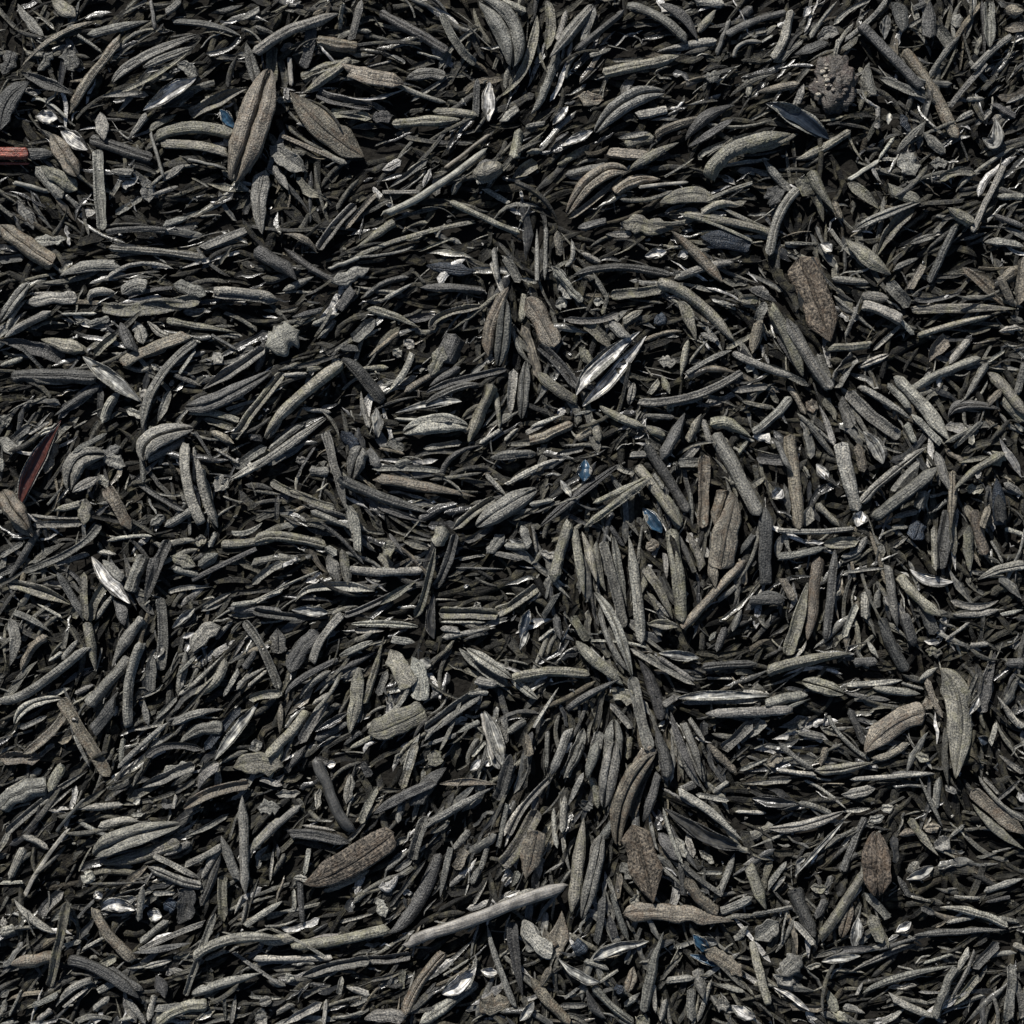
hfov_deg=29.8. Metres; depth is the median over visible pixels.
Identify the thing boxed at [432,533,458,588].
curled leaf
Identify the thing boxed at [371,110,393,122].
leaf fragment
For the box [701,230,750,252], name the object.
flat leaf
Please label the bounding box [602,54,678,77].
curled leaf
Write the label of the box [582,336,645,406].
split leaf
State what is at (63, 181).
flat leaf
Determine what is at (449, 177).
stem
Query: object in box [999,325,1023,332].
flat leaf
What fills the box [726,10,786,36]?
curled leaf
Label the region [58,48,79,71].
leaf fragment
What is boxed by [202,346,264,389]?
curled leaf
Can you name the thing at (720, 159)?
curled leaf
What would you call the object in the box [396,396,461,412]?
split leaf
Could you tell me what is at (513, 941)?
curled leaf
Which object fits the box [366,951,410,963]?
curled leaf
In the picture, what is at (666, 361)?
leaf fragment
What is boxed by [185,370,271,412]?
grooved leaf
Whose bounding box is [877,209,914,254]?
curled leaf
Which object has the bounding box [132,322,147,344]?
flat leaf
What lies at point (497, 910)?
stem
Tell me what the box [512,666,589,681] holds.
curled leaf
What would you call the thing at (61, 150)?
grooved leaf
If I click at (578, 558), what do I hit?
curled leaf
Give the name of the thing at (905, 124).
flat leaf
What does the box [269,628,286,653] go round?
flat leaf
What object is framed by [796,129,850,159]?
curled leaf
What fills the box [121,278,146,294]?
flat leaf
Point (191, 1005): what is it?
curled leaf
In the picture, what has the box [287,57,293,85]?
stem
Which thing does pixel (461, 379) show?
curled leaf
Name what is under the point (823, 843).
split leaf
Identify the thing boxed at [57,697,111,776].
curled leaf
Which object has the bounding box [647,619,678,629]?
curled leaf
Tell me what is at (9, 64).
flat leaf
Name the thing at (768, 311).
curled leaf
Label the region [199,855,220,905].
curled leaf
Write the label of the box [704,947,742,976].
torn leaf
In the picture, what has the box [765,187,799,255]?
curled leaf
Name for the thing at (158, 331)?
flat leaf
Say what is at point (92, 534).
curled leaf
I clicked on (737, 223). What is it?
curled leaf
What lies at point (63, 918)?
curled leaf
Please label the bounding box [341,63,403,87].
curled leaf
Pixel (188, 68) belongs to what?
leaf fragment
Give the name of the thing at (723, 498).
curled leaf
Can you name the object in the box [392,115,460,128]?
curled leaf
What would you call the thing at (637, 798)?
curled leaf
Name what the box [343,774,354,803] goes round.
flat leaf
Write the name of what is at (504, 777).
curled leaf
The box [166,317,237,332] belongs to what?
curled leaf
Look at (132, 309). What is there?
curled leaf
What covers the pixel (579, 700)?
curled leaf
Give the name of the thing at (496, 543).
leaf fragment
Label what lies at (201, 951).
curled leaf
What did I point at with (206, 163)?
stem
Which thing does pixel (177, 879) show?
curled leaf
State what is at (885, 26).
split leaf
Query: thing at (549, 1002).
curled leaf
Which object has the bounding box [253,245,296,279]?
curled leaf
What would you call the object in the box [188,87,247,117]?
curled leaf
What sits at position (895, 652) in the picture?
curled leaf
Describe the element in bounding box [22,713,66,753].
curled leaf
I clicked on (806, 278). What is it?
flat leaf
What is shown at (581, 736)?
curled leaf
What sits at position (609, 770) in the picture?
grooved leaf
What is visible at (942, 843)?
leaf fragment
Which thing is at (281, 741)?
curled leaf
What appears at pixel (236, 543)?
curled leaf
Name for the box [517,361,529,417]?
grooved leaf
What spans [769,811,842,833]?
grooved leaf
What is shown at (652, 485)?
curled leaf
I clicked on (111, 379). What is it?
split leaf
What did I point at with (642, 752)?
curled leaf
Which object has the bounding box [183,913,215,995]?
curled leaf
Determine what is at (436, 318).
curled leaf
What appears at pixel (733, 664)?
curled leaf
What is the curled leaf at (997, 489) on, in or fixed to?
on the leaf litter
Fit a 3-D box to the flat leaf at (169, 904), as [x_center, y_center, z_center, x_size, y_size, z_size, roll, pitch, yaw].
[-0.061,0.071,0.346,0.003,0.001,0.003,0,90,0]
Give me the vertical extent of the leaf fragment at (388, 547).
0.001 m
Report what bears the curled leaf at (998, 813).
on the leaf litter
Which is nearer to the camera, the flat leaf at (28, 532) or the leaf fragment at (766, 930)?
the flat leaf at (28, 532)
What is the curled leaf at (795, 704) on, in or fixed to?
on the leaf litter
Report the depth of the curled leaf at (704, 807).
0.34 m
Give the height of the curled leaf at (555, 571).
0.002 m
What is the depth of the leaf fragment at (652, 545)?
0.35 m
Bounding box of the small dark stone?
[907,520,926,539]
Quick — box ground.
[0,0,1023,1023]
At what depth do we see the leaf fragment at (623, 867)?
0.34 m
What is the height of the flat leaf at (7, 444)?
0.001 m
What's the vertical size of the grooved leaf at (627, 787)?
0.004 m
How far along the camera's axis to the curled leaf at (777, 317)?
0.34 m
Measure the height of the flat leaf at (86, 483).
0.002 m
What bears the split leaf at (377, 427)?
on the leaf litter
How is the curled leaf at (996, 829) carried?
on the leaf litter
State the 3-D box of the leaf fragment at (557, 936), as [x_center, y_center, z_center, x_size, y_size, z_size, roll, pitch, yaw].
[0.008,0.076,0.345,0.005,0.002,0.009,0,90,0]
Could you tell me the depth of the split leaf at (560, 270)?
0.34 m
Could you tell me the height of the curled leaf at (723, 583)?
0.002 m
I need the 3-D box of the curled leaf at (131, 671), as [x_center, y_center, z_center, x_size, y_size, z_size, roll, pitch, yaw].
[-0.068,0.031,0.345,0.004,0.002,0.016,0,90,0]
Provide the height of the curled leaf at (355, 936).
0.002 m
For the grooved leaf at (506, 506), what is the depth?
0.34 m
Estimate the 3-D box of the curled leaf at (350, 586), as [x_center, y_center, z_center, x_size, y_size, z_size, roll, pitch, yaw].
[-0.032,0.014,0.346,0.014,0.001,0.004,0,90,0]
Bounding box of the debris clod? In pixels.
[807,55,858,115]
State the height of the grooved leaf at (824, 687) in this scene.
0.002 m
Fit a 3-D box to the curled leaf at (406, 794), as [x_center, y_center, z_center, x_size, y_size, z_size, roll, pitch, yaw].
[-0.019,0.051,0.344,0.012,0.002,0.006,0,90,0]
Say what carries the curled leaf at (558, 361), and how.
on the leaf litter
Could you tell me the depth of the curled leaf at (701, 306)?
0.34 m
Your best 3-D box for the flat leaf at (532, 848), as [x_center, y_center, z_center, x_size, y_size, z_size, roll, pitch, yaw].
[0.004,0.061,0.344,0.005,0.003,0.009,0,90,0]
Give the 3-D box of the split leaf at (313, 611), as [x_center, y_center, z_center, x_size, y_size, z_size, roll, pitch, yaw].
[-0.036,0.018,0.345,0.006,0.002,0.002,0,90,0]
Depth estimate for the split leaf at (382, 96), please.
0.34 m
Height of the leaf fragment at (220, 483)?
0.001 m
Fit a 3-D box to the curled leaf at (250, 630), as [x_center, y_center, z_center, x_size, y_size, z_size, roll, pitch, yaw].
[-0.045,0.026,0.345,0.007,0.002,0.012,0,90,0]
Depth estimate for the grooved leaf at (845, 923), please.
0.34 m
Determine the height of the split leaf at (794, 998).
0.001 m
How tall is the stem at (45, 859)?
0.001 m
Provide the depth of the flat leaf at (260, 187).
0.34 m
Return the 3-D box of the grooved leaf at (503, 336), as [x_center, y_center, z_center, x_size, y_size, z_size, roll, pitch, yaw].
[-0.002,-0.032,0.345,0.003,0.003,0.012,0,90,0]
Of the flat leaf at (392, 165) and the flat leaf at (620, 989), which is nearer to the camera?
the flat leaf at (620, 989)
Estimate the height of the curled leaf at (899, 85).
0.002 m
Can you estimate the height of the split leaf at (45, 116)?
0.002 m
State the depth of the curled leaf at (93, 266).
0.34 m
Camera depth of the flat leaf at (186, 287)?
0.34 m
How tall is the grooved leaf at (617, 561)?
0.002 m
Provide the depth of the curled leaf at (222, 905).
0.35 m
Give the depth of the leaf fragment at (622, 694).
0.35 m
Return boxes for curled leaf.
[0,224,56,269]
[0,338,64,363]
[0,647,89,704]
[0,751,40,764]
[0,776,46,811]
[5,771,86,833]
[7,619,20,664]
[9,579,70,604]
[11,369,96,384]
[11,950,51,968]
[14,899,54,932]
[21,72,73,93]
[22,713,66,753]
[24,524,101,573]
[41,338,83,354]
[46,902,70,986]
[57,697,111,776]
[60,259,126,275]
[66,954,139,998]
[70,35,120,113]
[82,622,96,670]
[84,655,129,707]
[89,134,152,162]
[91,907,136,962]
[92,149,106,230]
[101,838,179,865]
[102,294,201,316]
[102,486,131,529]
[108,244,204,260]
[112,616,145,666]
[119,331,193,367]
[122,641,145,727]
[124,554,148,591]
[140,338,197,428]
[141,762,194,787]
[144,539,171,602]
[148,866,201,889]
[156,121,232,140]
[156,597,167,670]
[156,998,207,1023]
[160,139,227,156]
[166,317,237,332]
[171,708,222,725]
[179,442,204,525]
[180,720,222,741]
[183,780,248,808]
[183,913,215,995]
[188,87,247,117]
[192,973,260,996]
[193,932,281,959]
[196,458,217,527]
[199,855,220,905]
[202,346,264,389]
[212,286,277,304]
[217,875,227,921]
[220,836,239,880]
[221,537,273,548]
[231,372,283,439]
[238,796,249,893]
[242,620,281,688]
[253,13,338,55]
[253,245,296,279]
[253,607,328,620]
[254,531,325,548]
[254,954,332,962]
[264,361,343,437]
[265,47,277,82]
[265,710,310,757]
[270,479,335,509]
[287,828,350,844]
[290,924,390,950]
[295,581,373,601]
[299,28,316,68]
[300,59,359,82]
[301,955,369,976]
[303,57,351,92]
[309,612,343,664]
[316,35,357,53]
[316,89,372,110]
[316,203,356,249]
[321,431,346,510]
[337,475,427,512]
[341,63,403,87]
[342,358,385,403]
[344,578,424,617]
[350,566,422,576]
[356,221,474,255]
[362,637,383,703]
[364,1008,407,1023]
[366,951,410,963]
[367,306,417,326]
[373,474,474,496]
[374,779,436,813]
[379,10,447,53]
[388,853,443,933]
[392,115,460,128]
[401,950,445,1014]
[407,816,427,859]
[409,767,445,805]
[414,546,435,616]
[420,980,477,1023]
[423,786,494,828]
[424,382,478,403]
[424,690,479,733]
[426,367,506,393]
[428,304,488,330]
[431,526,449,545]
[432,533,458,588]
[439,13,476,65]
[439,607,497,619]
[440,778,494,785]
[449,200,519,234]
[453,496,494,529]
[459,648,507,686]
[468,384,497,441]
[482,287,508,356]
[487,925,516,1007]
[490,450,536,460]
[492,754,513,800]
[495,584,538,616]
[498,810,541,868]
[502,16,538,95]
[507,776,552,835]
[507,922,522,996]
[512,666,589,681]
[529,421,572,445]
[530,977,570,1023]
[537,372,577,405]
[538,343,577,388]
[549,519,573,582]
[550,4,593,57]
[560,728,585,777]
[563,741,584,778]
[565,679,618,711]
[568,818,585,912]
[571,528,584,594]
[573,263,670,277]
[576,641,622,685]
[582,532,596,581]
[584,478,650,527]
[585,741,599,777]
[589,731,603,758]
[592,985,633,1023]
[599,541,627,627]
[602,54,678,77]
[610,285,664,299]
[612,174,660,195]
[626,2,686,43]
[628,538,645,643]
[628,676,653,750]
[629,142,678,169]
[629,761,653,817]
[633,746,656,762]
[634,464,680,525]
[637,370,742,406]
[638,660,665,720]
[640,932,663,1012]
[642,566,672,618]
[643,771,661,821]
[644,444,690,512]
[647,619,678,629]
[655,725,671,777]
[657,38,716,52]
[657,278,733,340]
[659,3,697,39]
[659,413,684,459]
[665,528,686,622]
[670,712,696,777]
[671,231,722,282]
[677,301,696,340]
[678,788,742,840]
[680,560,745,629]
[680,722,701,777]
[684,212,769,235]
[684,877,718,914]
[685,105,734,140]
[697,455,710,527]
[702,660,757,670]
[703,131,790,181]
[706,705,792,717]
[711,432,762,515]
[711,490,735,525]
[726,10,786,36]
[732,351,791,377]
[743,699,808,717]
[745,863,766,908]
[749,133,798,153]
[749,940,771,1005]
[752,396,792,434]
[758,507,772,585]
[762,158,790,191]
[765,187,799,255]
[765,690,807,707]
[766,307,786,348]
[767,652,851,676]
[769,302,803,375]
[770,9,793,60]
[778,527,854,534]
[783,434,803,529]
[783,583,808,654]
[786,318,833,389]
[787,887,816,936]
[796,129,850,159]
[805,556,824,639]
[806,170,833,209]
[815,762,870,775]
[818,869,863,941]
[822,548,837,639]
[834,442,861,510]
[841,817,867,871]
[845,390,900,439]
[846,239,890,274]
[851,943,915,971]
[857,385,911,419]
[858,22,924,89]
[860,300,902,324]
[860,447,926,503]
[862,965,957,993]
[870,467,937,520]
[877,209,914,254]
[878,617,909,671]
[879,77,927,99]
[884,564,898,626]
[889,992,939,1018]
[893,375,948,439]
[896,574,940,615]
[901,48,959,138]
[910,303,1014,314]
[912,356,980,390]
[913,927,1003,936]
[917,315,991,337]
[927,225,957,282]
[932,966,958,1018]
[937,510,954,568]
[940,906,1007,927]
[947,470,957,529]
[948,400,999,417]
[953,452,1004,490]
[962,267,1004,306]
[962,526,973,571]
[969,510,988,554]
[969,788,1023,833]
[971,165,1005,232]
[972,804,1023,848]
[976,652,995,712]
[978,560,1023,579]
[983,1,995,47]
[988,372,1023,414]
[992,478,1005,525]
[1003,963,1016,1021]
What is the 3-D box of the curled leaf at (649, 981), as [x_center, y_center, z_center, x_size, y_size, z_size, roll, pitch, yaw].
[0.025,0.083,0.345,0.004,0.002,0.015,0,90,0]
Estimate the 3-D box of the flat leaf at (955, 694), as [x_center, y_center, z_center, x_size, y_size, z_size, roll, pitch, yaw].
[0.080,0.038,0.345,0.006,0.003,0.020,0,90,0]
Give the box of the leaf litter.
[0,0,1023,1023]
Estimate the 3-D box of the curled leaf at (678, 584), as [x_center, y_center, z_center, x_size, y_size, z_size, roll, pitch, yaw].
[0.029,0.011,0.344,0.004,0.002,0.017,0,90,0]
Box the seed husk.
[473,161,502,184]
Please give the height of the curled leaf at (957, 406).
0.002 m
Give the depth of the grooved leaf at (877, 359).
0.35 m
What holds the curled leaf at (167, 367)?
on the leaf litter
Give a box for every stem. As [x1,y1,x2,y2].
[12,181,49,192]
[24,827,70,896]
[30,97,66,117]
[56,798,84,831]
[149,0,156,29]
[149,131,163,176]
[187,158,225,168]
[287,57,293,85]
[312,757,354,833]
[328,256,359,270]
[381,148,486,215]
[395,410,455,421]
[402,883,567,947]
[444,134,489,168]
[480,712,493,760]
[565,46,586,78]
[638,181,687,188]
[715,19,730,55]
[732,39,760,57]
[848,159,879,180]
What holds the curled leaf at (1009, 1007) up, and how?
on the leaf litter
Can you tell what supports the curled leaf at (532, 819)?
on the leaf litter
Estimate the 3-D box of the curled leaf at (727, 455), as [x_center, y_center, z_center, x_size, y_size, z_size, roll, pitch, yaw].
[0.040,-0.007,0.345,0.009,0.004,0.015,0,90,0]
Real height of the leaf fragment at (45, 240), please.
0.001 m
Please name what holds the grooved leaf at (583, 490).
on the leaf litter
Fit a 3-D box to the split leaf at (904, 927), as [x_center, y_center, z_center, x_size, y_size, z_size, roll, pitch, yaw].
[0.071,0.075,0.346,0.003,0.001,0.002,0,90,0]
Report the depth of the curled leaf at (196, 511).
0.34 m
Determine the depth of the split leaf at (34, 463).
0.34 m
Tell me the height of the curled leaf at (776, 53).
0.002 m
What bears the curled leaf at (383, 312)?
on the leaf litter
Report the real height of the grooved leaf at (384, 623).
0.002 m
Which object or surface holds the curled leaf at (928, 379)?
on the leaf litter
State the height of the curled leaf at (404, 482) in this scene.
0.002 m
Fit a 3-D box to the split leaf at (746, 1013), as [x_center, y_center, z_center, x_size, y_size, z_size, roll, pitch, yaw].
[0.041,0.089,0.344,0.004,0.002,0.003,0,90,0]
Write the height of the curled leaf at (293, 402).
0.002 m
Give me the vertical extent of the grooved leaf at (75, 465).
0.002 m
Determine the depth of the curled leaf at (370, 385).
0.34 m
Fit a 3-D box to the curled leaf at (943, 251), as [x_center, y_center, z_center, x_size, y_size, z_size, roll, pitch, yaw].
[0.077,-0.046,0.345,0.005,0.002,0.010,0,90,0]
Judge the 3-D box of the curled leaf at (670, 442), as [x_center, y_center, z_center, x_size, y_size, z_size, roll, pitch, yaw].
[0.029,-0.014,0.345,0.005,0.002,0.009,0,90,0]
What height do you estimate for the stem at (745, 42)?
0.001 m
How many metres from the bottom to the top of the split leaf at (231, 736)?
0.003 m
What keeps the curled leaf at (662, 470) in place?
on the leaf litter
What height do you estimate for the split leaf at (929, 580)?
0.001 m
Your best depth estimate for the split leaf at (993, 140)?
0.34 m
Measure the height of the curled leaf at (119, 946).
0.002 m
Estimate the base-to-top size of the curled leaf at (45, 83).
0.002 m
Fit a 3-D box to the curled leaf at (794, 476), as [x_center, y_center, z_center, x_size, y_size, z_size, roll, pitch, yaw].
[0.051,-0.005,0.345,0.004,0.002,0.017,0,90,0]
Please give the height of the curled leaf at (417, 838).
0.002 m
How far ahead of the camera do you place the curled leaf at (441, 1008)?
0.34 m
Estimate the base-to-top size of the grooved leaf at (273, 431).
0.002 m
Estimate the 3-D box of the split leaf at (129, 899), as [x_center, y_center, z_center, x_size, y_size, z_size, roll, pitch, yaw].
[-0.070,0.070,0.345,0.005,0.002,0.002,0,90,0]
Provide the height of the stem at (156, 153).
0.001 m
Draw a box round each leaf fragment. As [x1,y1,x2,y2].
[35,234,65,246]
[37,52,53,71]
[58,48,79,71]
[101,444,120,455]
[102,453,125,468]
[140,178,155,202]
[171,553,195,568]
[176,888,195,923]
[177,60,197,76]
[213,475,228,491]
[232,752,284,776]
[256,798,280,815]
[265,321,299,356]
[269,143,306,172]
[276,789,300,797]
[331,265,369,286]
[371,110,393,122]
[379,875,398,892]
[381,540,395,556]
[428,346,447,375]
[477,159,494,165]
[479,993,509,1015]
[486,534,504,553]
[542,911,568,959]
[558,282,571,298]
[578,90,602,106]
[610,686,633,705]
[619,862,631,879]
[620,214,673,235]
[635,1013,649,1023]
[646,539,658,551]
[658,355,676,367]
[704,70,721,82]
[714,995,730,1011]
[744,364,754,372]
[754,919,778,941]
[763,186,785,206]
[773,967,796,986]
[779,953,802,976]
[806,399,817,413]
[817,26,838,39]
[832,1010,849,1023]
[897,151,920,176]
[922,696,938,708]
[925,646,942,657]
[929,157,948,169]
[934,835,949,850]
[965,484,983,494]
[990,451,1005,466]
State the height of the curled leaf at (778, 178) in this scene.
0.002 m
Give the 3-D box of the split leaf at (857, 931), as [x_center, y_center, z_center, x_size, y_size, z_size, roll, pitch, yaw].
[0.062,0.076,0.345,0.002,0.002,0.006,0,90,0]
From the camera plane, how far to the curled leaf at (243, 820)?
0.34 m
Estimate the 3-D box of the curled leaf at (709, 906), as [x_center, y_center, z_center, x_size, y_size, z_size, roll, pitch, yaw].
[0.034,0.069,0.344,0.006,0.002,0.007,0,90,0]
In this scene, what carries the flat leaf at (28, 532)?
on the leaf litter
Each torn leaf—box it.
[622,902,733,925]
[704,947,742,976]
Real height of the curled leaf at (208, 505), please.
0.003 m
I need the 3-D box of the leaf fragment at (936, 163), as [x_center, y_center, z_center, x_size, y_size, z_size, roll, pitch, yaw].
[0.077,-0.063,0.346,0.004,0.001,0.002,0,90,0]
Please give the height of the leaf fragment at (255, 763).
0.002 m
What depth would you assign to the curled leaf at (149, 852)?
0.34 m
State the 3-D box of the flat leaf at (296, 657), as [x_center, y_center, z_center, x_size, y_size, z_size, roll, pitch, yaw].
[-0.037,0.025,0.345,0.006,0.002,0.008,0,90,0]
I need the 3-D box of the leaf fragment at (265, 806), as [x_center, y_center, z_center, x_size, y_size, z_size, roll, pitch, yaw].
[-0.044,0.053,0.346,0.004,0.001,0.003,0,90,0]
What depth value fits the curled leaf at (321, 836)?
0.34 m
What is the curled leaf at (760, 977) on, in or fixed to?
on the leaf litter
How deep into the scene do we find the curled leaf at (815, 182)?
0.34 m
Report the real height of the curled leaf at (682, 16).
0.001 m
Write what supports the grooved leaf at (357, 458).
on the leaf litter
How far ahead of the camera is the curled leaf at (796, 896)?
0.34 m
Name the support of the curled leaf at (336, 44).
on the leaf litter
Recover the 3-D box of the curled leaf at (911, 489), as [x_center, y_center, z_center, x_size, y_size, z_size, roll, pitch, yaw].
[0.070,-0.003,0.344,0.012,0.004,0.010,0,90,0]
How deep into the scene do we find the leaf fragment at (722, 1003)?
0.34 m
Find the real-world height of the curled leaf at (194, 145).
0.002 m
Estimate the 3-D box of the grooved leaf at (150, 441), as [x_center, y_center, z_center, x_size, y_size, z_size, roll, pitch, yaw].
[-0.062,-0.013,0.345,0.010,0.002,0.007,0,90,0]
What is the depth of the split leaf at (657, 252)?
0.35 m
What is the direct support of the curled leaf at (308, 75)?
on the leaf litter
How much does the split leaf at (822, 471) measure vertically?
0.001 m
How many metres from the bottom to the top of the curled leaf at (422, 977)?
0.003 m
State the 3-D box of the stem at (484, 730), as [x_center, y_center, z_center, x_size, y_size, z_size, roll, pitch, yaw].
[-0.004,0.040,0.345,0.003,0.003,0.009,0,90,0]
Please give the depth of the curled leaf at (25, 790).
0.34 m
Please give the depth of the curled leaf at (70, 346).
0.35 m
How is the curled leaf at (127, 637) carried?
on the leaf litter
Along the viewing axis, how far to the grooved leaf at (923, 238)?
0.34 m
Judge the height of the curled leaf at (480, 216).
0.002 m
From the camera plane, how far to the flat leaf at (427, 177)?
0.34 m
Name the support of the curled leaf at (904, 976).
on the leaf litter
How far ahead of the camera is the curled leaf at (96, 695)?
0.34 m
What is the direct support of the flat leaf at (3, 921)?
on the leaf litter
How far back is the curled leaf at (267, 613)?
0.34 m
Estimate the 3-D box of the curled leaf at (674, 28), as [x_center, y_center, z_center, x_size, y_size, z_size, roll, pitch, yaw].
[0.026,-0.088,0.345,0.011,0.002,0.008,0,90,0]
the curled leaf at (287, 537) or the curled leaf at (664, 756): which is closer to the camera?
the curled leaf at (664, 756)
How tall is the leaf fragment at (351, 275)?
0.002 m
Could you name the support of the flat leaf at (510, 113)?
on the leaf litter
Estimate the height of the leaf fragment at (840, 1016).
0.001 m
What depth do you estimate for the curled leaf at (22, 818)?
0.35 m
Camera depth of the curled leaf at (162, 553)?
0.34 m
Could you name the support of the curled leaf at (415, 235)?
on the leaf litter
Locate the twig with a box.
[0,147,27,159]
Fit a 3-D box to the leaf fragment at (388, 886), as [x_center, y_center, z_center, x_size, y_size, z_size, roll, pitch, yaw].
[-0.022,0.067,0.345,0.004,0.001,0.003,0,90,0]
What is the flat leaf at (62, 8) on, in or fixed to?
on the leaf litter
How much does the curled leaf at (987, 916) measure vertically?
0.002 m
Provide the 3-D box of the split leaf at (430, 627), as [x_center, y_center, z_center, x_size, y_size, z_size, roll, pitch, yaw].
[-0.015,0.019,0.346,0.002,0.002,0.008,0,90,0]
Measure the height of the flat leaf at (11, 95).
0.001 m
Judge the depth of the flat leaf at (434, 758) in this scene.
0.35 m
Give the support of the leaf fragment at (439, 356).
on the leaf litter
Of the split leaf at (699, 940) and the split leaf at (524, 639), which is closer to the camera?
the split leaf at (699, 940)
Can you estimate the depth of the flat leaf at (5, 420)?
0.35 m
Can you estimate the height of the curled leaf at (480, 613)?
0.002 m
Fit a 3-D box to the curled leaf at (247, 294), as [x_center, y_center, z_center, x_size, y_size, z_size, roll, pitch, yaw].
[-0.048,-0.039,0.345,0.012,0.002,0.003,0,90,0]
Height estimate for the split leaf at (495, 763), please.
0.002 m
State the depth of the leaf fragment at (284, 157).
0.34 m
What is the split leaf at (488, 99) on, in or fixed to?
on the leaf litter
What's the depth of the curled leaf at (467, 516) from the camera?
0.34 m
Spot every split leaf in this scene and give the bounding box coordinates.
[17,420,60,502]
[36,109,57,123]
[61,130,87,150]
[83,356,140,401]
[91,556,130,603]
[100,897,135,912]
[117,895,136,905]
[143,77,196,110]
[147,908,161,921]
[172,608,194,627]
[215,702,258,759]
[219,109,234,127]
[292,606,327,616]
[315,712,346,731]
[348,89,403,100]
[371,408,383,437]
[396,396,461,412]
[425,595,435,638]
[442,967,475,996]
[481,81,495,121]
[481,967,497,977]
[484,711,504,765]
[486,745,502,769]
[509,538,523,543]
[518,610,530,637]
[519,629,529,649]
[520,1001,534,1020]
[551,265,567,279]
[552,106,567,124]
[559,959,599,985]
[562,130,592,146]
[575,331,639,394]
[576,459,591,480]
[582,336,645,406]
[593,940,648,960]
[642,508,662,532]
[645,247,666,258]
[659,650,698,661]
[665,808,737,850]
[678,690,766,700]
[690,954,717,966]
[693,934,710,952]
[702,936,717,946]
[731,1005,753,1020]
[752,795,798,809]
[766,101,829,139]
[774,987,809,1010]
[795,822,842,875]
[795,856,805,877]
[816,464,828,479]
[822,953,859,963]
[850,918,863,945]
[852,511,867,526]
[863,431,886,463]
[879,15,890,39]
[896,921,910,933]
[906,866,933,880]
[909,569,953,586]
[982,119,1004,150]
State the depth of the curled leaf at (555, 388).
0.34 m
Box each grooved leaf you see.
[0,281,30,321]
[0,489,29,529]
[13,695,60,723]
[49,134,79,176]
[62,446,104,490]
[92,821,180,856]
[112,34,196,81]
[136,423,192,460]
[143,46,194,67]
[144,959,171,968]
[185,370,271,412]
[228,69,275,182]
[230,457,266,479]
[254,417,326,468]
[265,421,281,438]
[339,640,371,656]
[347,445,367,478]
[351,620,417,627]
[403,413,467,434]
[467,648,511,678]
[476,487,536,527]
[479,0,524,66]
[494,300,511,365]
[510,679,536,698]
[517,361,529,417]
[540,464,618,525]
[566,162,627,214]
[580,835,604,917]
[594,86,663,132]
[594,592,632,676]
[598,741,619,806]
[602,719,623,764]
[610,753,654,845]
[612,537,626,606]
[627,383,635,404]
[686,742,704,781]
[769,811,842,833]
[802,677,843,696]
[838,902,853,937]
[856,202,919,228]
[858,354,888,367]
[861,831,891,895]
[910,234,935,243]
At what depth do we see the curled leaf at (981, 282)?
0.34 m
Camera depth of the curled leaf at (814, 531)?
0.34 m
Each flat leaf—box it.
[0,50,17,75]
[0,81,29,130]
[0,415,11,427]
[0,437,17,454]
[0,916,7,926]
[0,924,15,935]
[10,516,33,536]
[18,4,43,36]
[18,201,33,229]
[26,291,76,306]
[41,165,77,192]
[43,442,58,473]
[51,0,75,17]
[72,476,98,492]
[87,316,109,326]
[95,112,108,139]
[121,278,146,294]
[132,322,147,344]
[147,321,168,337]
[163,761,192,778]
[163,897,177,913]
[173,279,206,297]
[189,621,220,651]
[245,43,259,81]
[251,170,269,234]
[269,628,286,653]
[285,629,319,672]
[290,91,364,157]
[303,827,395,887]
[340,431,359,450]
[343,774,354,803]
[347,667,363,732]
[368,701,427,739]
[382,159,400,170]
[385,649,417,689]
[406,68,444,80]
[410,657,428,700]
[422,169,431,186]
[426,262,475,275]
[427,750,443,766]
[471,956,476,967]
[499,106,518,121]
[520,830,545,878]
[521,919,552,959]
[524,296,560,347]
[552,269,583,302]
[571,938,587,954]
[614,984,624,993]
[621,825,662,902]
[625,967,636,991]
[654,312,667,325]
[660,186,718,203]
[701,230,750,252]
[708,496,741,569]
[787,256,837,341]
[864,702,925,752]
[891,2,908,32]
[899,113,910,132]
[906,861,919,873]
[939,668,971,777]
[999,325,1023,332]
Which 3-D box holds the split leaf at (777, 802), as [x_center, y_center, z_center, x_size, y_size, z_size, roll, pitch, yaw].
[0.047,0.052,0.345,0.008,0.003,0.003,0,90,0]
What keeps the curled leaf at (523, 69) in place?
on the leaf litter

